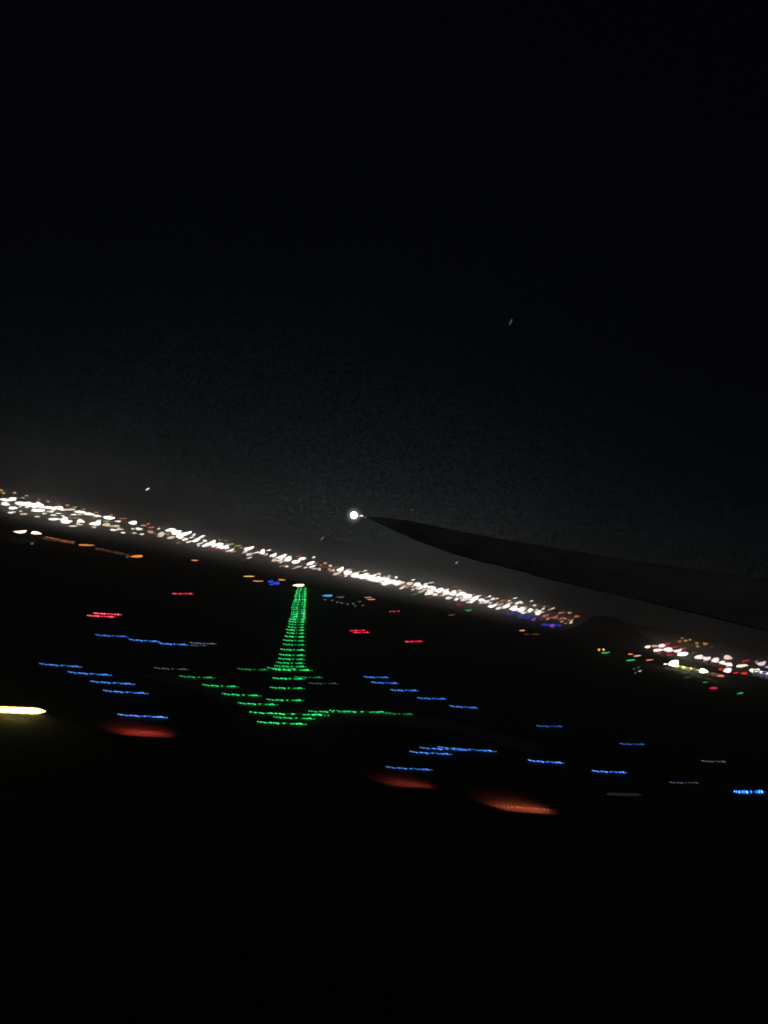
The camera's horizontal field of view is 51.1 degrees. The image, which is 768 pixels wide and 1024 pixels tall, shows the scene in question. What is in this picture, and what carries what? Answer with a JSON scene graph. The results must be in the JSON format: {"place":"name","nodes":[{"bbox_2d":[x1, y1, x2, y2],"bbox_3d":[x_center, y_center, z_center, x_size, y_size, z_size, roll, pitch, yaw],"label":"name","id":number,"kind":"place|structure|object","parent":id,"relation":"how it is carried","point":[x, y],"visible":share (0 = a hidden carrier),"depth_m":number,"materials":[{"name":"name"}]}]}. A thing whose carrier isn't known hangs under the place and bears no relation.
{"place":"outdoors","nodes":[
{"label":"outdoors","id":0,"kind":"place"},
{"bbox_2d":[0,497,767,1023],"bbox_3d":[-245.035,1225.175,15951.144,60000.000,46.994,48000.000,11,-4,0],"label":"ground","id":1,"kind":"structure","parent":0,"point":[502,671],"depth_m":200.49,"materials":[{"name":"black plant"}]},
{"bbox_2d":[0,498,15,500],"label":"floodlight mast","id":2,"kind":"object","parent":1,"relation":"on","point":[3,499],"visible":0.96,"depth_m":2021.07,"materials":[{"name":"metal"}]},
{"bbox_2d":[13,530,26,539],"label":"floodlight mast","id":3,"kind":"object","parent":1,"relation":"on","point":[22,531],"visible":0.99,"depth_m":872.10,"materials":[{"name":"metal"}]},
{"bbox_2d":[0,706,45,714],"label":"runway edge light","id":4,"kind":"object","parent":1,"relation":"on","point":[19,710],"visible":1,"depth_m":154.90,"materials":[{"name":"white glass"}]},
{"bbox_2d":[25,502,33,506],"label":"floodlight mast","id":5,"kind":"object","parent":1,"relation":"on","point":[29,504],"visible":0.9,"depth_m":2040.43,"materials":[{"name":"metal"}]},
{"bbox_2d":[32,503,40,507],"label":"floodlight mast","id":6,"kind":"object","parent":1,"relation":"on","point":[36,505],"visible":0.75,"depth_m":2069.41,"materials":[{"name":"metal"}]},
{"bbox_2d":[31,509,44,511],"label":"floodlight mast","id":7,"kind":"object","parent":1,"relation":"on","point":[38,510],"visible":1,"depth_m":1888.85,"materials":[{"name":"metal"}]},
{"bbox_2d":[36,534,75,543],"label":"terminal building","id":8,"kind":"structure","parent":1,"relation":"on","point":[55,539],"depth_m":1038.48,"materials":[{"name":"brown"}]},
{"bbox_2d":[39,663,81,667],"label":"taxiway edge light","id":9,"kind":"object","parent":1,"relation":"on","point":[67,666],"visible":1,"depth_m":210.80,"materials":[{"name":"blue glass"}]},
{"bbox_2d":[68,671,111,676],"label":"taxiway edge light","id":10,"kind":"object","parent":1,"relation":"on","point":[75,673],"visible":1,"depth_m":207.01,"materials":[{"name":"blue glass"}]},
{"bbox_2d":[89,522,100,525],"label":"floodlight mast","id":11,"kind":"object","parent":1,"relation":"on","point":[95,523],"visible":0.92,"depth_m":1875.97,"materials":[{"name":"metal"}]},
{"bbox_2d":[87,615,114,617],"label":"obstruction light","id":12,"kind":"object","parent":1,"relation":"on","point":[101,616],"visible":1,"depth_m":333.57,"materials":[{"name":"red glass"}]},
{"bbox_2d":[93,612,121,615],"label":"obstruction light","id":13,"kind":"object","parent":1,"relation":"on","point":[107,614],"visible":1,"depth_m":347.11,"materials":[{"name":"red glass"}]},
{"bbox_2d":[103,516,114,519],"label":"floodlight mast","id":14,"kind":"object","parent":1,"relation":"on","point":[108,517],"visible":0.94,"depth_m":2273.42,"materials":[{"name":"metal"}]},
{"bbox_2d":[95,634,127,637],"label":"taxiway edge light","id":15,"kind":"object","parent":1,"relation":"on","point":[111,635],"visible":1,"depth_m":283.56,"materials":[{"name":"blue glass"}]},
{"bbox_2d":[90,680,134,685],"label":"taxiway edge light","id":16,"kind":"object","parent":1,"relation":"on","point":[108,683],"visible":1,"depth_m":200.55,"materials":[{"name":"blue glass"}]},
{"bbox_2d":[95,547,134,555],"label":"terminal building","id":17,"kind":"structure","parent":1,"relation":"on","point":[112,551],"depth_m":1025.39,"materials":[{"name":"brown"}]},
{"bbox_2d":[103,690,148,694],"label":"taxiway edge light","id":18,"kind":"object","parent":1,"relation":"on","point":[127,692],"visible":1,"depth_m":193.65,"materials":[{"name":"blue glass"}]},
{"bbox_2d":[130,555,142,563],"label":"street lamp","id":19,"kind":"object","parent":1,"relation":"on","point":[137,556],"visible":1,"depth_m":842.96,"materials":[{"name":"metal"}]},
{"bbox_2d":[117,713,167,718],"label":"taxiway edge light","id":20,"kind":"object","parent":1,"relation":"on","point":[157,717],"visible":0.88,"depth_m":172.73,"materials":[{"name":"blue glass"}]},
{"bbox_2d":[128,638,159,642],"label":"taxiway edge light","id":21,"kind":"object","parent":1,"relation":"on","point":[144,640],"visible":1,"depth_m":288.04,"materials":[{"name":"blue glass"}]},
{"bbox_2d":[117,711,172,739],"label":"hooded floodlight","id":22,"kind":"object","parent":1,"relation":"on","point":[143,724],"visible":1,"depth_m":159.32,"materials":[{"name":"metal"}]},
{"bbox_2d":[153,667,188,670],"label":"taxiway centreline light","id":23,"kind":"object","parent":1,"relation":"on","point":[158,668],"visible":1,"depth_m":239.68,"materials":[{"name":"grey glass"}]},
{"bbox_2d":[159,642,187,645],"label":"taxiway edge light","id":24,"kind":"object","parent":1,"relation":"on","point":[173,644],"visible":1,"depth_m":292.90,"materials":[{"name":"blue glass"}]},
{"bbox_2d":[171,530,181,534],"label":"floodlight mast","id":25,"kind":"object","parent":1,"relation":"on","point":[175,532],"visible":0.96,"depth_m":2284.62,"materials":[{"name":"metal"}]},
{"bbox_2d":[190,642,215,644],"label":"taxiway edge light","id":26,"kind":"object","parent":1,"relation":"on","point":[202,643],"visible":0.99,"depth_m":311.32,"materials":[{"name":"grey glass"}]},
{"bbox_2d":[212,542,222,547],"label":"floodlight mast","id":27,"kind":"object","parent":1,"relation":"on","point":[219,544],"visible":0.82,"depth_m":2047.75,"materials":[{"name":"metal"}]},
{"bbox_2d":[223,593,333,764],"bbox_3d":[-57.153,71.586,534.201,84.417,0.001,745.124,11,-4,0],"label":"taxiway","id":28,"kind":"structure","parent":1,"relation":"on","point":[247,731],"depth_m":233.49,"materials":[{"name":"black asphalt"}]},
{"bbox_2d":[237,668,267,670],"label":"taxiway centreline light","id":29,"kind":"object","parent":28,"relation":"on","point":[252,669],"visible":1,"depth_m":270.55,"materials":[{"name":"green glass"}]},
{"bbox_2d":[267,667,294,669],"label":"taxiway centreline light","id":30,"kind":"object","parent":28,"relation":"on","point":[279,668],"visible":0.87,"depth_m":284.87,"materials":[{"name":"green glass"}]},
{"bbox_2d":[257,721,306,725],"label":"taxiway centreline light","id":31,"kind":"object","parent":28,"relation":"on","point":[283,723],"visible":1,"depth_m":193.63,"materials":[{"name":"green glass"}]},
{"bbox_2d":[267,699,303,701],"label":"taxiway centreline light","id":32,"kind":"object","parent":28,"relation":"on","point":[294,700],"visible":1,"depth_m":225.78,"materials":[{"name":"green glass"}]},
{"bbox_2d":[270,687,304,689],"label":"taxiway centreline light","id":33,"kind":"object","parent":28,"relation":"on","point":[297,688],"visible":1,"depth_m":247.04,"materials":[{"name":"green glass"}]},
{"bbox_2d":[272,677,303,679],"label":"taxiway centreline light","id":34,"kind":"object","parent":28,"relation":"on","point":[287,678],"visible":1,"depth_m":265.54,"materials":[{"name":"green glass"}]},
{"bbox_2d":[275,665,306,667],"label":"taxiway centreline light","id":35,"kind":"object","parent":28,"relation":"on","point":[290,666],"visible":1,"depth_m":296.39,"materials":[{"name":"green glass"}]},
{"bbox_2d":[277,662,304,663],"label":"taxiway centreline light","id":36,"kind":"object","parent":28,"relation":"on","point":[290,663],"visible":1,"depth_m":306.51,"materials":[{"name":"green glass"}]},
{"bbox_2d":[278,658,304,660],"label":"taxiway centreline light","id":37,"kind":"object","parent":28,"relation":"on","point":[291,659],"visible":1,"depth_m":318.76,"materials":[{"name":"green glass"}]},
{"bbox_2d":[279,654,304,655],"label":"taxiway centreline light","id":38,"kind":"object","parent":28,"relation":"on","point":[292,655],"visible":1,"depth_m":332.58,"materials":[{"name":"green glass"}]},
{"bbox_2d":[273,668,311,670],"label":"taxiway centreline light","id":39,"kind":"object","parent":28,"relation":"on","point":[292,669],"visible":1,"depth_m":288.78,"materials":[{"name":"green glass"}]},
{"bbox_2d":[280,648,304,650],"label":"taxiway centreline light","id":40,"kind":"object","parent":28,"relation":"on","point":[292,649],"visible":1,"depth_m":351.51,"materials":[{"name":"green glass"}]},
{"bbox_2d":[283,639,304,641],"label":"taxiway centreline light","id":41,"kind":"object","parent":28,"relation":"on","point":[293,640],"visible":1,"depth_m":390.35,"materials":[{"name":"green glass"}]},
{"bbox_2d":[283,643,305,645],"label":"taxiway centreline light","id":42,"kind":"object","parent":28,"relation":"on","point":[294,644],"visible":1,"depth_m":373.99,"materials":[{"name":"green glass"}]},
{"bbox_2d":[294,676,322,678],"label":"taxiway centreline light","id":43,"kind":"object","parent":28,"relation":"on","point":[308,677],"visible":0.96,"depth_m":277.92,"materials":[{"name":"green glass"}]},
{"bbox_2d":[308,682,338,684],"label":"taxiway centreline light","id":44,"kind":"object","parent":28,"relation":"on","point":[323,683],"visible":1,"depth_m":271.23,"materials":[{"name":"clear glass"}]},
{"bbox_2d":[138,671,541,752],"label":"crossing taxiway","id":45,"kind":"structure","parent":1,"relation":"on","point":[170,677],"depth_m":225.77,"materials":[{"name":"black asphalt"}]},
{"bbox_2d":[179,675,214,678],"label":"taxiway centreline light","id":46,"kind":"object","parent":45,"relation":"on","point":[193,677],"visible":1,"depth_m":233.97,"materials":[{"name":"green glass"}]},
{"bbox_2d":[202,684,238,687],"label":"taxiway centreline light","id":47,"kind":"object","parent":45,"relation":"on","point":[217,686],"visible":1,"depth_m":227.03,"materials":[{"name":"green glass"}]},
{"bbox_2d":[222,693,260,696],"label":"taxiway centreline light","id":48,"kind":"object","parent":45,"relation":"on","point":[238,695],"visible":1,"depth_m":220.01,"materials":[{"name":"green glass"}]},
{"bbox_2d":[238,702,277,705],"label":"taxiway centreline light","id":49,"kind":"object","parent":45,"relation":"on","point":[271,704],"visible":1,"depth_m":212.04,"materials":[{"name":"green glass"}]},
{"bbox_2d":[250,711,328,716],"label":"taxiway centreline light","id":50,"kind":"object","parent":45,"relation":"on","point":[271,713],"visible":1,"depth_m":205.48,"materials":[{"name":"green glass"}]},
{"bbox_2d":[273,716,314,719],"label":"taxiway centreline light","id":51,"kind":"object","parent":45,"relation":"on","point":[296,718],"visible":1,"depth_m":203.08,"materials":[{"name":"green glass"}]},
{"bbox_2d":[308,710,352,713],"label":"taxiway centreline light","id":52,"kind":"object","parent":45,"relation":"on","point":[327,712],"visible":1,"depth_m":221.04,"materials":[{"name":"green glass"}]},
{"bbox_2d":[330,710,388,713],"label":"taxiway centreline light","id":53,"kind":"object","parent":45,"relation":"on","point":[362,711],"visible":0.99,"depth_m":232.13,"materials":[{"name":"green glass"}]},
{"bbox_2d":[381,712,413,715],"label":"taxiway centreline light","id":54,"kind":"object","parent":45,"relation":"on","point":[397,713],"visible":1,"depth_m":240.34,"materials":[{"name":"green glass"}]},
{"bbox_2d":[343,570,351,574],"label":"floodlight mast","id":55,"kind":"object","parent":1,"relation":"on","point":[346,572],"visible":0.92,"depth_m":2005.34,"materials":[{"name":"metal"}]},
{"bbox_2d":[351,573,359,578],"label":"floodlight mast","id":56,"kind":"object","parent":1,"relation":"on","point":[356,575],"visible":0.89,"depth_m":1964.56,"materials":[{"name":"metal"}]},
{"bbox_2d":[359,574,367,578],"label":"floodlight mast","id":57,"kind":"object","parent":1,"relation":"on","point":[362,576],"visible":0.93,"depth_m":2006.43,"materials":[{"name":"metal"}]},
{"bbox_2d":[366,575,375,580],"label":"floodlight mast","id":58,"kind":"object","parent":1,"relation":"on","point":[372,577],"visible":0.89,"depth_m":2008.58,"materials":[{"name":"metal"}]},
{"bbox_2d":[364,676,388,678],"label":"taxiway edge light","id":59,"kind":"object","parent":1,"relation":"on","point":[376,677],"visible":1,"depth_m":315.20,"materials":[{"name":"blue glass"}]},
{"bbox_2d":[371,681,398,683],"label":"taxiway edge light","id":60,"kind":"object","parent":1,"relation":"on","point":[384,682],"visible":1,"depth_m":303.19,"materials":[{"name":"blue glass"}]},
{"bbox_2d":[392,580,400,585],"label":"floodlight mast","id":61,"kind":"object","parent":1,"relation":"on","point":[396,583],"visible":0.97,"depth_m":2020.07,"materials":[{"name":"metal"}]},
{"bbox_2d":[390,689,418,691],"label":"taxiway edge light","id":62,"kind":"object","parent":1,"relation":"on","point":[405,690],"visible":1,"depth_m":293.91,"materials":[{"name":"blue glass"}]},
{"bbox_2d":[378,761,437,790],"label":"hooded floodlight","id":63,"kind":"object","parent":1,"relation":"on","point":[406,772],"visible":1,"depth_m":162.76,"materials":[{"name":"metal"}]},
{"bbox_2d":[386,766,432,771],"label":"taxiway edge light","id":64,"kind":"object","parent":1,"relation":"on","point":[424,769],"visible":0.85,"depth_m":173.37,"materials":[{"name":"blue glass"}]},
{"bbox_2d":[409,751,451,755],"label":"taxiway edge light","id":65,"kind":"object","parent":1,"relation":"on","point":[430,753],"visible":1,"depth_m":193.65,"materials":[{"name":"blue glass"}]},
{"bbox_2d":[417,697,446,699],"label":"taxiway edge light","id":66,"kind":"object","parent":1,"relation":"on","point":[431,698],"visible":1,"depth_m":286.39,"materials":[{"name":"blue glass"}]},
{"bbox_2d":[435,588,443,592],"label":"floodlight mast","id":67,"kind":"object","parent":1,"relation":"on","point":[438,590],"visible":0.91,"depth_m":2062.14,"materials":[{"name":"metal"}]},
{"bbox_2d":[419,747,469,751],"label":"taxiway edge light","id":68,"kind":"object","parent":1,"relation":"on","point":[444,749],"visible":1,"depth_m":201.75,"materials":[{"name":"blue glass"}]},
{"bbox_2d":[449,705,477,708],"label":"taxiway edge light","id":69,"kind":"object","parent":1,"relation":"on","point":[463,707],"visible":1,"depth_m":281.56,"materials":[{"name":"blue glass"}]},
{"bbox_2d":[437,746,496,752],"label":"taxiway edge light","id":70,"kind":"object","parent":1,"relation":"on","point":[471,749],"visible":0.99,"depth_m":208.53,"materials":[{"name":"blue glass"}]},
{"bbox_2d":[462,594,471,598],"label":"floodlight mast","id":71,"kind":"object","parent":1,"relation":"on","point":[465,596],"visible":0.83,"depth_m":2055.32,"materials":[{"name":"metal"}]},
{"bbox_2d":[509,606,518,610],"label":"floodlight mast","id":72,"kind":"object","parent":1,"relation":"on","point":[515,608],"visible":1,"depth_m":1920.31,"materials":[{"name":"metal"}]},
{"bbox_2d":[490,785,557,815],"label":"hooded floodlight","id":73,"kind":"object","parent":1,"relation":"on","point":[518,797],"visible":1,"depth_m":160.57,"materials":[{"name":"metal"}]},
{"bbox_2d":[528,759,563,764],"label":"taxiway edge light","id":74,"kind":"object","parent":1,"relation":"on","point":[554,762],"visible":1,"depth_m":211.74,"materials":[{"name":"blue glass"}]},
{"bbox_2d":[536,725,562,727],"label":"taxiway edge light","id":75,"kind":"object","parent":1,"relation":"on","point":[549,726],"visible":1,"depth_m":276.01,"materials":[{"name":"blue glass"}]},
{"bbox_2d":[592,770,626,773],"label":"taxiway edge light","id":76,"kind":"object","parent":1,"relation":"on","point":[617,772],"visible":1,"depth_m":215.53,"materials":[{"name":"blue glass"}]},
{"bbox_2d":[607,792,641,796],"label":"light","id":77,"kind":"object","parent":1,"relation":"on","point":[623,794],"visible":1,"depth_m":189.47,"materials":[{"name":"grey glass"}]},
{"bbox_2d":[620,743,644,745],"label":"taxiway edge light","id":78,"kind":"object","parent":1,"relation":"on","point":[632,744],"visible":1,"depth_m":272.53,"materials":[{"name":"blue glass"}]},
{"bbox_2d":[663,647,672,653],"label":"floodlight mast","id":79,"kind":"object","parent":1,"relation":"on","point":[668,649],"visible":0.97,"depth_m":1414.55,"materials":[{"name":"metal"}]},
{"bbox_2d":[668,660,678,666],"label":"floodlight mast","id":80,"kind":"object","parent":1,"relation":"on","point":[674,663],"visible":0.98,"depth_m":911.72,"materials":[{"name":"metal"}]},
{"bbox_2d":[677,652,687,656],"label":"floodlight mast","id":81,"kind":"object","parent":1,"relation":"on","point":[682,654],"visible":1,"depth_m":1395.48,"materials":[{"name":"metal"}]},
{"bbox_2d":[669,781,698,784],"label":"taxiway edge light","id":82,"kind":"object","parent":1,"relation":"on","point":[682,783],"visible":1,"depth_m":220.60,"materials":[{"name":"grey glass"}]},
{"bbox_2d":[694,655,702,658],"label":"floodlight mast","id":83,"kind":"object","parent":1,"relation":"on","point":[698,656],"visible":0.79,"depth_m":1411.86,"materials":[{"name":"metal"}]},
{"bbox_2d":[673,665,724,677],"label":"terminal building","id":84,"kind":"structure","parent":1,"relation":"on","point":[697,670],"depth_m":951.35,"materials":[{"name":"yellow"}]},
{"bbox_2d":[699,668,707,676],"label":"floodlight mast","id":85,"kind":"object","parent":1,"relation":"on","point":[702,670],"visible":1,"depth_m":860.19,"materials":[{"name":"metal"}]},
{"bbox_2d":[701,760,725,762],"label":"taxiway edge light","id":86,"kind":"object","parent":1,"relation":"on","point":[713,761],"visible":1,"depth_m":270.90,"materials":[{"name":"grey glass"}]},
{"bbox_2d":[693,658,736,670],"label":"terminal building","id":87,"kind":"structure","parent":1,"relation":"on","point":[718,665],"depth_m":1311.43,"materials":[{"name":"grey"}]},
{"bbox_2d":[711,657,718,662],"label":"floodlight mast","id":88,"kind":"object","parent":1,"relation":"on","point":[715,659],"visible":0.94,"depth_m":1433.94,"materials":[{"name":"metal"}]},
{"bbox_2d":[723,668,731,672],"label":"floodlight mast","id":89,"kind":"object","parent":1,"relation":"on","point":[727,670],"visible":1,"depth_m":1042.24,"materials":[{"name":"metal"}]},
{"bbox_2d":[724,655,732,659],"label":"floodlight mast","id":90,"kind":"object","parent":1,"relation":"on","point":[727,657],"visible":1,"depth_m":1604.93,"materials":[{"name":"metal"}]},
{"bbox_2d":[736,664,747,667],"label":"floodlight mast","id":91,"kind":"object","parent":1,"relation":"on","point":[742,665],"visible":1,"depth_m":1405.25,"materials":[{"name":"metal"}]},
{"bbox_2d":[734,790,764,793],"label":"taxiway edge light","id":92,"kind":"object","parent":1,"relation":"on","point":[747,792],"visible":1,"depth_m":226.60,"materials":[{"name":"blue glass"}]},
{"bbox_2d":[753,670,767,678],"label":"terminal building","id":93,"kind":"structure","parent":1,"relation":"on","point":[761,674],"depth_m":1235.75,"materials":[{"name":"white"}]},
{"bbox_2d":[756,661,765,665],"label":"floodlight mast","id":94,"kind":"object","parent":1,"relation":"on","point":[761,663],"visible":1,"depth_m":1597.25,"materials":[{"name":"metal"}]},
{"bbox_2d":[0,0,767,649],"label":"sky","id":95,"kind":"structure","parent":0,"point":[266,266],"materials":[{"name":"black"}]},
{"bbox_2d":[350,512,767,630],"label":"aircraft wing","id":96,"kind":"structure","parent":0,"point":[738,599],"depth_m":13.91,"materials":[{"name":"black metal"}]}
]}

